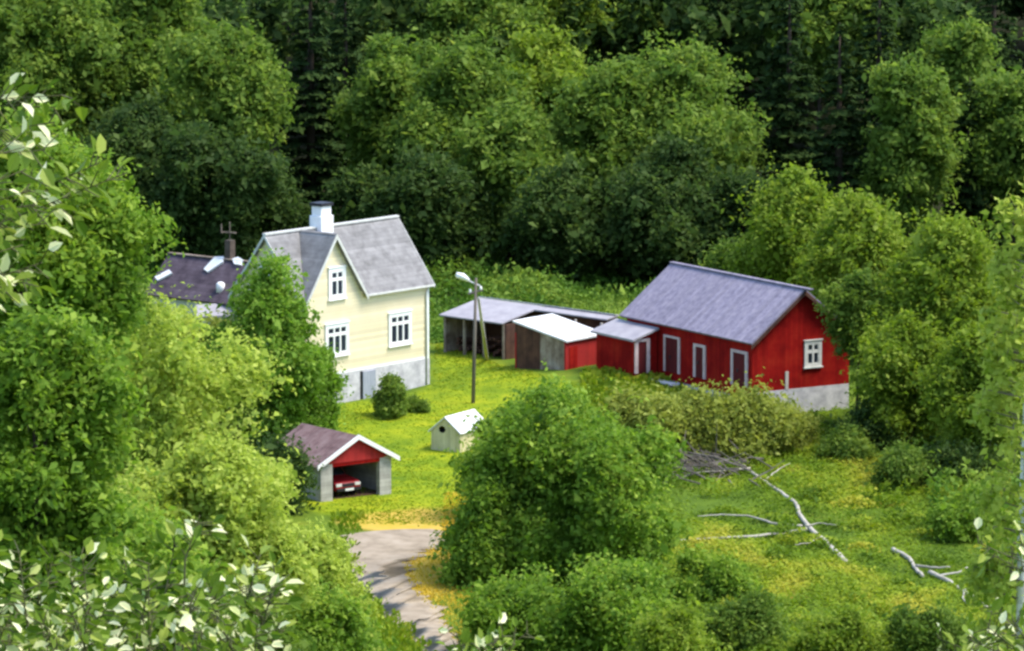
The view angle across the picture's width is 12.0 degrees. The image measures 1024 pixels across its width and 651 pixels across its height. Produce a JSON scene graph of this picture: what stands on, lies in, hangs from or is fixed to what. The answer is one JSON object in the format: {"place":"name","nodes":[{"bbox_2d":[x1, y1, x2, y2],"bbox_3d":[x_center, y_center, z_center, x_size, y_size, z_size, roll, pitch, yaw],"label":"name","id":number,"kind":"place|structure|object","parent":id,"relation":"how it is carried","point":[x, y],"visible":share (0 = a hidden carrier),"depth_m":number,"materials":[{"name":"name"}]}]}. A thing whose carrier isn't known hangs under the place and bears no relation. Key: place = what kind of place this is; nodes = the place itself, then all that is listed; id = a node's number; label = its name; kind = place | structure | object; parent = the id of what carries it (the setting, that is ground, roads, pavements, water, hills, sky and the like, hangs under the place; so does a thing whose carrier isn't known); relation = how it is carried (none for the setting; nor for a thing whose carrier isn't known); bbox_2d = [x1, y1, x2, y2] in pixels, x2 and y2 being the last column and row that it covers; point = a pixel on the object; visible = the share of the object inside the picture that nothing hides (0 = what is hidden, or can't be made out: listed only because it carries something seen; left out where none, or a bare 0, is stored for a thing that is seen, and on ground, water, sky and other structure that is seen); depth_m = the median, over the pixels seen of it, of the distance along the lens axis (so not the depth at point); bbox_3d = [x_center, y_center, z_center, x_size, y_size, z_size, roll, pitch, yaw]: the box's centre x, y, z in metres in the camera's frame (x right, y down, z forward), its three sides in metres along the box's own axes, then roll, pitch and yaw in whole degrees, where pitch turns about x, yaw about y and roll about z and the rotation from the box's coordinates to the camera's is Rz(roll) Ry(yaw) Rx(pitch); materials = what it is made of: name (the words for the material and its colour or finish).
{"place":"outdoors","nodes":[
{"label":"outdoors","id":0,"kind":"place"},
{"bbox_2d":[340,529,464,650],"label":"driveway","id":1,"kind":"structure","parent":0,"point":[385,553],"depth_m":228.57,"materials":[{"name":"grey gravel"}]},
{"bbox_2d":[0,0,1023,650],"bbox_3d":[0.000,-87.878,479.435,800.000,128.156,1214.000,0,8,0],"label":"ground","id":2,"kind":"structure","parent":0,"point":[400,438],"depth_m":255.03,"materials":[{"name":"green plant"}]},
{"bbox_2d":[0,72,135,315],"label":"sallow tree","id":3,"kind":"object","parent":2,"relation":"on","point":[21,221],"visible":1,"depth_m":12.59,"materials":[{"name":"green plant"}]},
{"bbox_2d":[0,0,140,151],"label":"broadleaf tree","id":4,"kind":"object","parent":2,"relation":"on","point":[44,44],"visible":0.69,"depth_m":328.31,"materials":[{"name":"green plant"}]},
{"bbox_2d":[0,273,159,650],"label":"broadleaf tree","id":5,"kind":"object","parent":2,"relation":"on","point":[63,388],"visible":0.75,"depth_m":96.82,"materials":[{"name":"green plant"}]},
{"bbox_2d":[0,85,187,447],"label":"broadleaf tree","id":6,"kind":"object","parent":2,"relation":"on","point":[90,272],"visible":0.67,"depth_m":109.99,"materials":[{"name":"green plant"}]},
{"bbox_2d":[72,80,200,268],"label":"broadleaf tree","id":7,"kind":"object","parent":2,"relation":"on","point":[129,130],"visible":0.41,"depth_m":317.47,"materials":[{"name":"green plant"}]},
{"bbox_2d":[0,509,304,650],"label":"sallow bush","id":8,"kind":"object","parent":2,"relation":"on","point":[91,634],"visible":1,"depth_m":14.12,"materials":[{"name":"green plant"}]},
{"bbox_2d":[76,0,232,140],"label":"broadleaf tree","id":9,"kind":"object","parent":2,"relation":"on","point":[147,32],"visible":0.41,"depth_m":332.84,"materials":[{"name":"green plant"}]},
{"bbox_2d":[83,478,245,650],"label":"broadleaf tree","id":10,"kind":"object","parent":2,"relation":"on","point":[137,534],"visible":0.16,"depth_m":169.12,"materials":[{"name":"green plant"}]},
{"bbox_2d":[38,282,312,535],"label":"broadleaf tree","id":11,"kind":"object","parent":2,"relation":"on","point":[180,409],"visible":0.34,"depth_m":196.07,"materials":[{"name":"green plant"}]},
{"bbox_2d":[145,222,247,323],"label":"cottage","id":12,"kind":"structure","parent":2,"relation":"on","point":[204,277],"depth_m":291.28,"materials":[{"name":"grey tile"}]},
{"bbox_2d":[136,115,295,264],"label":"broadleaf tree","id":13,"kind":"object","parent":2,"relation":"on","point":[210,184],"visible":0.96,"depth_m":313.68,"materials":[{"name":"green plant"}]},
{"bbox_2d":[106,420,332,633],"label":"broadleaf tree","id":14,"kind":"object","parent":2,"relation":"on","point":[239,488],"visible":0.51,"depth_m":187.53,"materials":[{"name":"green plant"}]},
{"bbox_2d":[144,0,303,173],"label":"broadleaf tree","id":15,"kind":"object","parent":2,"relation":"on","point":[244,73],"visible":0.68,"depth_m":320.90,"materials":[{"name":"green plant"}]},
{"bbox_2d":[194,246,338,442],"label":"broadleaf tree","id":16,"kind":"object","parent":2,"relation":"on","point":[271,308],"visible":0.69,"depth_m":259.58,"materials":[{"name":"green plant"}]},
{"bbox_2d":[217,582,326,650],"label":"bush","id":17,"kind":"object","parent":2,"relation":"on","point":[303,643],"visible":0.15,"depth_m":182.80,"materials":[{"name":"green plant"}]},
{"bbox_2d":[239,153,311,254],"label":"broadleaf tree","id":18,"kind":"object","parent":2,"relation":"on","point":[289,211],"visible":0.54,"depth_m":317.19,"materials":[{"name":"green plant"}]},
{"bbox_2d":[249,426,330,515],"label":"bush","id":19,"kind":"object","parent":2,"relation":"on","point":[277,447],"visible":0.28,"depth_m":243.12,"materials":[{"name":"green plant"}]},
{"bbox_2d":[260,341,353,434],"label":"bush","id":20,"kind":"object","parent":2,"relation":"on","point":[320,413],"visible":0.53,"depth_m":262.19,"materials":[{"name":"green plant"}]},
{"bbox_2d":[272,0,353,209],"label":"spruce tree","id":21,"kind":"object","parent":2,"relation":"on","point":[313,99],"visible":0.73,"depth_m":338.19,"materials":[{"name":"green plant"}]},
{"bbox_2d":[228,201,435,402],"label":"house","id":22,"kind":"structure","parent":2,"relation":"on","point":[369,283],"depth_m":274.24,"materials":[{"name":"wood"}]},
{"bbox_2d":[327,265,347,300],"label":"window","id":23,"kind":"structure","parent":22,"relation":"in","point":[336,274],"depth_m":271.50,"materials":[{"name":"white paint"}]},
{"bbox_2d":[324,320,350,356],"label":"window","id":24,"kind":"structure","parent":22,"relation":"in","point":[338,331],"depth_m":272.03,"materials":[{"name":"white paint"}]},
{"bbox_2d":[388,309,412,347],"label":"window","id":25,"kind":"structure","parent":22,"relation":"in","point":[399,322],"depth_m":276.05,"materials":[{"name":"white paint"}]},
{"bbox_2d":[279,512,385,650],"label":"bush","id":26,"kind":"object","parent":2,"relation":"on","point":[330,547],"visible":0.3,"depth_m":207.49,"materials":[{"name":"green plant"}]},
{"bbox_2d":[301,0,365,182],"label":"spruce tree","id":27,"kind":"object","parent":2,"relation":"on","point":[343,54],"visible":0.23,"depth_m":345.15,"materials":[{"name":"green plant"}]},
{"bbox_2d":[282,423,399,501],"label":"garage","id":28,"kind":"structure","parent":2,"relation":"on","point":[365,462],"depth_m":248.23,"materials":[{"name":"red wood"}]},
{"bbox_2d":[284,570,400,650],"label":"bush","id":29,"kind":"object","parent":2,"relation":"on","point":[338,623],"visible":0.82,"depth_m":192.69,"materials":[{"name":"green plant"}]},
{"bbox_2d":[308,153,399,222],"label":"broadleaf tree","id":30,"kind":"object","parent":2,"relation":"on","point":[345,193],"visible":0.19,"depth_m":317.70,"materials":[{"name":"green plant"}]},
{"bbox_2d":[327,508,437,650],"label":"drive edge grass","id":31,"kind":"structure","parent":2,"relation":"on","point":[401,631],"depth_m":218.24,"materials":[{"name":"green plant"}]},
{"bbox_2d":[325,22,443,176],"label":"broadleaf tree","id":32,"kind":"object","parent":2,"relation":"on","point":[386,69],"visible":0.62,"depth_m":329.63,"materials":[{"name":"green plant"}]},
{"bbox_2d":[365,371,415,420],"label":"shrub","id":33,"kind":"object","parent":2,"relation":"on","point":[389,399],"visible":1,"depth_m":267.72,"materials":[{"name":"green plant"}]},
{"bbox_2d":[353,137,508,281],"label":"broadleaf tree","id":34,"kind":"object","parent":2,"relation":"on","point":[427,200],"visible":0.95,"depth_m":314.45,"materials":[{"name":"green plant"}]},
{"bbox_2d":[402,491,473,650],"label":"verge grass","id":35,"kind":"structure","parent":2,"relation":"on","point":[433,594],"depth_m":226.45,"materials":[{"name":"plant"}]},
{"bbox_2d":[301,343,581,524],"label":"lawn grass","id":36,"kind":"structure","parent":2,"relation":"on","point":[491,367],"depth_m":264.40,"materials":[{"name":"green plant"}]},
{"bbox_2d":[428,409,482,451],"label":"playhouse","id":37,"kind":"object","parent":2,"relation":"on","point":[445,430],"visible":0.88,"depth_m":259.31,"materials":[{"name":"wood"}]},
{"bbox_2d":[372,23,553,183],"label":"broadleaf tree","id":38,"kind":"object","parent":2,"relation":"on","point":[462,77],"visible":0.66,"depth_m":323.79,"materials":[{"name":"green plant"}]},
{"bbox_2d":[455,272,488,402],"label":"lamp pole","id":39,"kind":"object","parent":2,"relation":"on","point":[463,276],"visible":0.95,"depth_m":272.02,"materials":[{"name":"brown wood"}]},
{"bbox_2d":[418,467,533,589],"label":"bush","id":40,"kind":"object","parent":2,"relation":"on","point":[475,543],"visible":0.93,"depth_m":225.67,"materials":[{"name":"green plant"}]},
{"bbox_2d":[400,0,555,65],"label":"broadleaf tree","id":41,"kind":"object","parent":2,"relation":"on","point":[491,14],"visible":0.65,"depth_m":347.82,"materials":[{"name":"green plant"}]},
{"bbox_2d":[434,606,543,650],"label":"sallow bush","id":42,"kind":"object","parent":2,"relation":"on","point":[488,638],"visible":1,"depth_m":14.33,"materials":[{"name":"green plant"}]},
{"bbox_2d":[456,386,532,480],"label":"bush","id":43,"kind":"object","parent":2,"relation":"on","point":[486,421],"visible":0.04,"depth_m":242.14,"materials":[{"name":"green plant"}]},
{"bbox_2d":[441,96,565,269],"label":"broadleaf tree","id":44,"kind":"object","parent":2,"relation":"on","point":[499,142],"visible":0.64,"depth_m":317.69,"materials":[{"name":"green plant"}]},
{"bbox_2d":[438,555,569,650],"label":"bush","id":45,"kind":"object","parent":2,"relation":"on","point":[509,599],"visible":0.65,"depth_m":209.39,"materials":[{"name":"green plant"}]},
{"bbox_2d":[439,296,618,359],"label":"woodshed","id":46,"kind":"object","parent":2,"relation":"on","point":[500,315],"visible":0.52,"depth_m":288.19,"materials":[{"name":"grey metal"}]},
{"bbox_2d":[429,289,633,343],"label":"brambles","id":47,"kind":"object","parent":2,"relation":"on","point":[436,326],"visible":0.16,"depth_m":301.38,"materials":[{"name":"green plant"}]},
{"bbox_2d":[490,9,592,126],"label":"broadleaf tree","id":48,"kind":"object","parent":2,"relation":"on","point":[558,63],"visible":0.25,"depth_m":335.34,"materials":[{"name":"green plant"}]},
{"bbox_2d":[429,358,664,587],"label":"broadleaf tree","id":49,"kind":"object","parent":2,"relation":"on","point":[511,435],"visible":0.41,"depth_m":227.39,"materials":[{"name":"green plant"}]},
{"bbox_2d":[74,0,1023,117],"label":"distant forest","id":50,"kind":"object","parent":2,"relation":"on","point":[752,19],"visible":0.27,"depth_m":350.78,"materials":[{"name":"green plant"}]},
{"bbox_2d":[485,149,622,285],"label":"broadleaf tree","id":51,"kind":"object","parent":2,"relation":"on","point":[543,224],"visible":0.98,"depth_m":312.61,"materials":[{"name":"green plant"}]},
{"bbox_2d":[512,313,595,369],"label":"shed","id":52,"kind":"structure","parent":2,"relation":"on","point":[556,342],"depth_m":280.38,"materials":[{"name":"grey wood"}]},
{"bbox_2d":[511,0,616,55],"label":"broadleaf tree","id":53,"kind":"object","parent":2,"relation":"on","point":[588,16],"visible":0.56,"depth_m":349.81,"materials":[{"name":"green plant"}]},
{"bbox_2d":[117,203,1023,317],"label":"undergrowth","id":54,"kind":"object","parent":2,"relation":"on","point":[536,283],"visible":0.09,"depth_m":309.88,"materials":[{"name":"green plant"}]},
{"bbox_2d":[514,536,679,650],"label":"bush","id":55,"kind":"object","parent":2,"relation":"on","point":[596,603],"visible":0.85,"depth_m":206.79,"materials":[{"name":"green plant"}]},
{"bbox_2d":[535,49,668,266],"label":"broadleaf tree","id":56,"kind":"object","parent":2,"relation":"on","point":[574,124],"visible":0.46,"depth_m":319.67,"materials":[{"name":"green plant"}]},
{"bbox_2d":[496,377,719,592],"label":"broadleaf tree","id":57,"kind":"object","parent":2,"relation":"on","point":[616,473],"visible":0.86,"depth_m":223.91,"materials":[{"name":"green plant"}]},
{"bbox_2d":[590,318,658,375],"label":"lean to","id":58,"kind":"object","parent":2,"relation":"on","point":[628,346],"visible":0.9,"depth_m":276.01,"materials":[{"name":"red wood"}]},
{"bbox_2d":[634,338,649,373],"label":"door","id":59,"kind":"structure","parent":58,"relation":"in","point":[641,347],"depth_m":275.24,"materials":[{"name":"wood"}]},
{"bbox_2d":[597,372,693,463],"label":"bush","id":60,"kind":"object","parent":2,"relation":"on","point":[633,411],"visible":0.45,"depth_m":255.40,"materials":[{"name":"green plant"}]},
{"bbox_2d":[595,0,696,57],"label":"broadleaf tree","id":61,"kind":"object","parent":2,"relation":"on","point":[616,17],"visible":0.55,"depth_m":350.86,"materials":[{"name":"green plant"}]},
{"bbox_2d":[578,365,717,426],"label":"tall grass","id":62,"kind":"structure","parent":2,"relation":"on","point":[598,381],"depth_m":273.86,"materials":[{"name":"green plant"}]},
{"bbox_2d":[576,125,746,285],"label":"broadleaf tree","id":63,"kind":"object","parent":2,"relation":"on","point":[659,207],"visible":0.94,"depth_m":311.92,"materials":[{"name":"green plant"}]},
{"bbox_2d":[547,28,781,180],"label":"broadleaf tree","id":64,"kind":"object","parent":2,"relation":"on","point":[687,75],"visible":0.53,"depth_m":320.09,"materials":[{"name":"green plant"}]},
{"bbox_2d":[611,583,731,650],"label":"bush","id":65,"kind":"object","parent":2,"relation":"on","point":[661,631],"visible":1,"depth_m":199.07,"materials":[{"name":"green plant"}]},
{"bbox_2d":[662,541,763,604],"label":"shrub","id":66,"kind":"object","parent":2,"relation":"on","point":[721,576],"visible":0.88,"depth_m":222.21,"materials":[{"name":"green plant"}]},
{"bbox_2d":[652,427,783,486],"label":"brush pile","id":67,"kind":"object","parent":2,"relation":"on","point":[712,464],"visible":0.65,"depth_m":253.47,"materials":[{"name":"grey wood"}]},
{"bbox_2d":[691,228,754,272],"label":"broadleaf tree","id":68,"kind":"object","parent":2,"relation":"on","point":[717,254],"visible":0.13,"depth_m":303.93,"materials":[{"name":"green plant"}]},
{"bbox_2d":[686,0,769,160],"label":"spruce tree","id":69,"kind":"object","parent":2,"relation":"on","point":[720,6],"visible":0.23,"depth_m":351.57,"materials":[{"name":"green plant"}]},
{"bbox_2d":[619,261,848,412],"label":"barn","id":70,"kind":"structure","parent":2,"relation":"on","point":[713,324],"depth_m":270.83,"materials":[{"name":"wood"}]},
{"bbox_2d":[663,334,679,373],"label":"door","id":71,"kind":"structure","parent":70,"relation":"in","point":[671,344],"depth_m":274.63,"materials":[{"name":"red wood"}]},
{"bbox_2d":[730,349,747,387],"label":"door","id":72,"kind":"structure","parent":70,"relation":"in","point":[738,359],"depth_m":268.93,"materials":[{"name":"red wood"}]},
{"bbox_2d":[687,160,780,265],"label":"broadleaf tree","id":73,"kind":"object","parent":2,"relation":"on","point":[726,185],"visible":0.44,"depth_m":311.68,"materials":[{"name":"green plant"}]},
{"bbox_2d":[665,367,820,466],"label":"bush","id":74,"kind":"object","parent":2,"relation":"on","point":[752,422],"visible":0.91,"depth_m":256.96,"materials":[{"name":"green plant"}]},
{"bbox_2d":[700,579,798,650],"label":"shrub","id":75,"kind":"object","parent":2,"relation":"on","point":[747,620],"visible":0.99,"depth_m":211.90,"materials":[{"name":"green plant"}]},
{"bbox_2d":[680,456,847,563],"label":"fallen tree","id":76,"kind":"object","parent":2,"relation":"on","point":[810,528],"visible":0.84,"depth_m":240.39,"materials":[{"name":"grey wood"}]},
{"bbox_2d":[712,151,846,299],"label":"broadleaf tree","id":77,"kind":"object","parent":2,"relation":"on","point":[792,198],"visible":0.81,"depth_m":297.12,"materials":[{"name":"green plant"}]},
{"bbox_2d":[745,0,834,225],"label":"spruce tree","id":78,"kind":"object","parent":2,"relation":"on","point":[787,118],"visible":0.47,"depth_m":326.22,"materials":[{"name":"green plant"}]},
{"bbox_2d":[615,403,1019,650],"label":"meadow grass","id":79,"kind":"structure","parent":2,"relation":"on","point":[752,549],"depth_m":234.95,"materials":[{"name":"green plant"}]},
{"bbox_2d":[759,0,902,145],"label":"broadleaf tree","id":80,"kind":"object","parent":2,"relation":"on","point":[821,35],"visible":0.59,"depth_m":347.96,"materials":[{"name":"green plant"}]},
{"bbox_2d":[804,23,878,204],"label":"spruce tree","id":81,"kind":"object","parent":2,"relation":"on","point":[839,136],"visible":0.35,"depth_m":320.69,"materials":[{"name":"green plant"}]},
{"bbox_2d":[783,591,904,650],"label":"shrub","id":82,"kind":"object","parent":2,"relation":"on","point":[844,631],"visible":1,"depth_m":210.18,"materials":[{"name":"green plant"}]},
{"bbox_2d":[810,417,883,465],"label":"shrub","id":83,"kind":"object","parent":2,"relation":"on","point":[848,442],"visible":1,"depth_m":256.15,"materials":[{"name":"green plant"}]},
{"bbox_2d":[813,263,897,409],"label":"broadleaf tree","id":84,"kind":"object","parent":2,"relation":"on","point":[845,305],"visible":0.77,"depth_m":264.26,"materials":[{"name":"green plant"}]},
{"bbox_2d":[792,179,927,363],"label":"broadleaf tree","id":85,"kind":"object","parent":2,"relation":"on","point":[862,233],"visible":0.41,"depth_m":284.88,"materials":[{"name":"green plant"}]},
{"bbox_2d":[820,394,909,455],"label":"bush","id":86,"kind":"object","parent":2,"relation":"on","point":[860,417],"visible":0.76,"depth_m":257.52,"materials":[{"name":"green plant"}]},
{"bbox_2d":[832,0,933,221],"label":"spruce tree","id":87,"kind":"object","parent":2,"relation":"on","point":[878,42],"visible":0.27,"depth_m":334.31,"materials":[{"name":"green plant"}]},
{"bbox_2d":[839,296,954,445],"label":"broadleaf tree","id":88,"kind":"object","parent":2,"relation":"on","point":[892,349],"visible":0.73,"depth_m":257.64,"materials":[{"name":"green plant"}]},
{"bbox_2d":[863,432,951,491],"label":"shrub","id":89,"kind":"object","parent":2,"relation":"on","point":[900,461],"visible":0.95,"depth_m":249.18,"materials":[{"name":"green plant"}]},
{"bbox_2d":[844,49,975,244],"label":"broadleaf tree","id":90,"kind":"object","parent":2,"relation":"on","point":[913,145],"visible":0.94,"depth_m":317.66,"materials":[{"name":"green plant"}]},
{"bbox_2d":[869,591,976,650],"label":"shrub","id":91,"kind":"object","parent":2,"relation":"on","point":[913,630],"visible":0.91,"depth_m":210.44,"materials":[{"name":"green plant"}]},
{"bbox_2d":[837,198,1017,417],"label":"broadleaf tree","id":92,"kind":"object","parent":2,"relation":"on","point":[942,273],"visible":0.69,"depth_m":261.96,"materials":[{"name":"green plant"}]},
{"bbox_2d":[909,431,1007,490],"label":"bush","id":93,"kind":"object","parent":2,"relation":"on","point":[964,450],"visible":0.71,"depth_m":249.54,"materials":[{"name":"green plant"}]},
{"bbox_2d":[903,10,1019,202],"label":"broadleaf tree","id":94,"kind":"object","parent":2,"relation":"on","point":[958,49],"visible":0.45,"depth_m":328.51,"materials":[{"name":"green plant"}]},
{"bbox_2d":[903,312,1023,461],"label":"broadleaf tree","id":95,"kind":"object","parent":2,"relation":"on","point":[956,377],"visible":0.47,"depth_m":251.74,"materials":[{"name":"green plant"}]},
{"bbox_2d":[905,301,1021,513],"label":"undergrowth","id":96,"kind":"object","parent":2,"relation":"on","point":[955,480],"visible":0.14,"depth_m":247.06,"materials":[{"name":"green plant"}]},
{"bbox_2d":[921,81,1009,257],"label":"spruce tree","id":97,"kind":"object","parent":2,"relation":"on","point":[969,194],"visible":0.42,"depth_m":322.79,"materials":[{"name":"green plant"}]},
{"bbox_2d":[915,470,1017,544],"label":"shrub","id":98,"kind":"object","parent":2,"relation":"on","point":[953,521],"visible":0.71,"depth_m":236.59,"materials":[{"name":"green plant"}]},
{"bbox_2d":[936,517,1023,650],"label":"sallow bush","id":99,"kind":"object","parent":2,"relation":"on","point":[974,642],"visible":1,"depth_m":14.74,"materials":[{"name":"green plant"}]},
{"bbox_2d":[951,28,1023,248],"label":"broadleaf tree","id":100,"kind":"object","parent":2,"relation":"on","point":[998,148],"visible":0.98,"depth_m":321.96,"materials":[{"name":"green plant"}]},
{"bbox_2d":[953,0,1023,177],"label":"spruce tree","id":101,"kind":"object","parent":2,"relation":"on","point":[993,18],"visible":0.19,"depth_m":344.91,"materials":[{"name":"green plant"}]},
{"bbox_2d":[956,180,1023,650],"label":"birch tree","id":102,"kind":"object","parent":2,"relation":"on","point":[995,575],"visible":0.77,"depth_m":72.82,"materials":[{"name":"green plant"}]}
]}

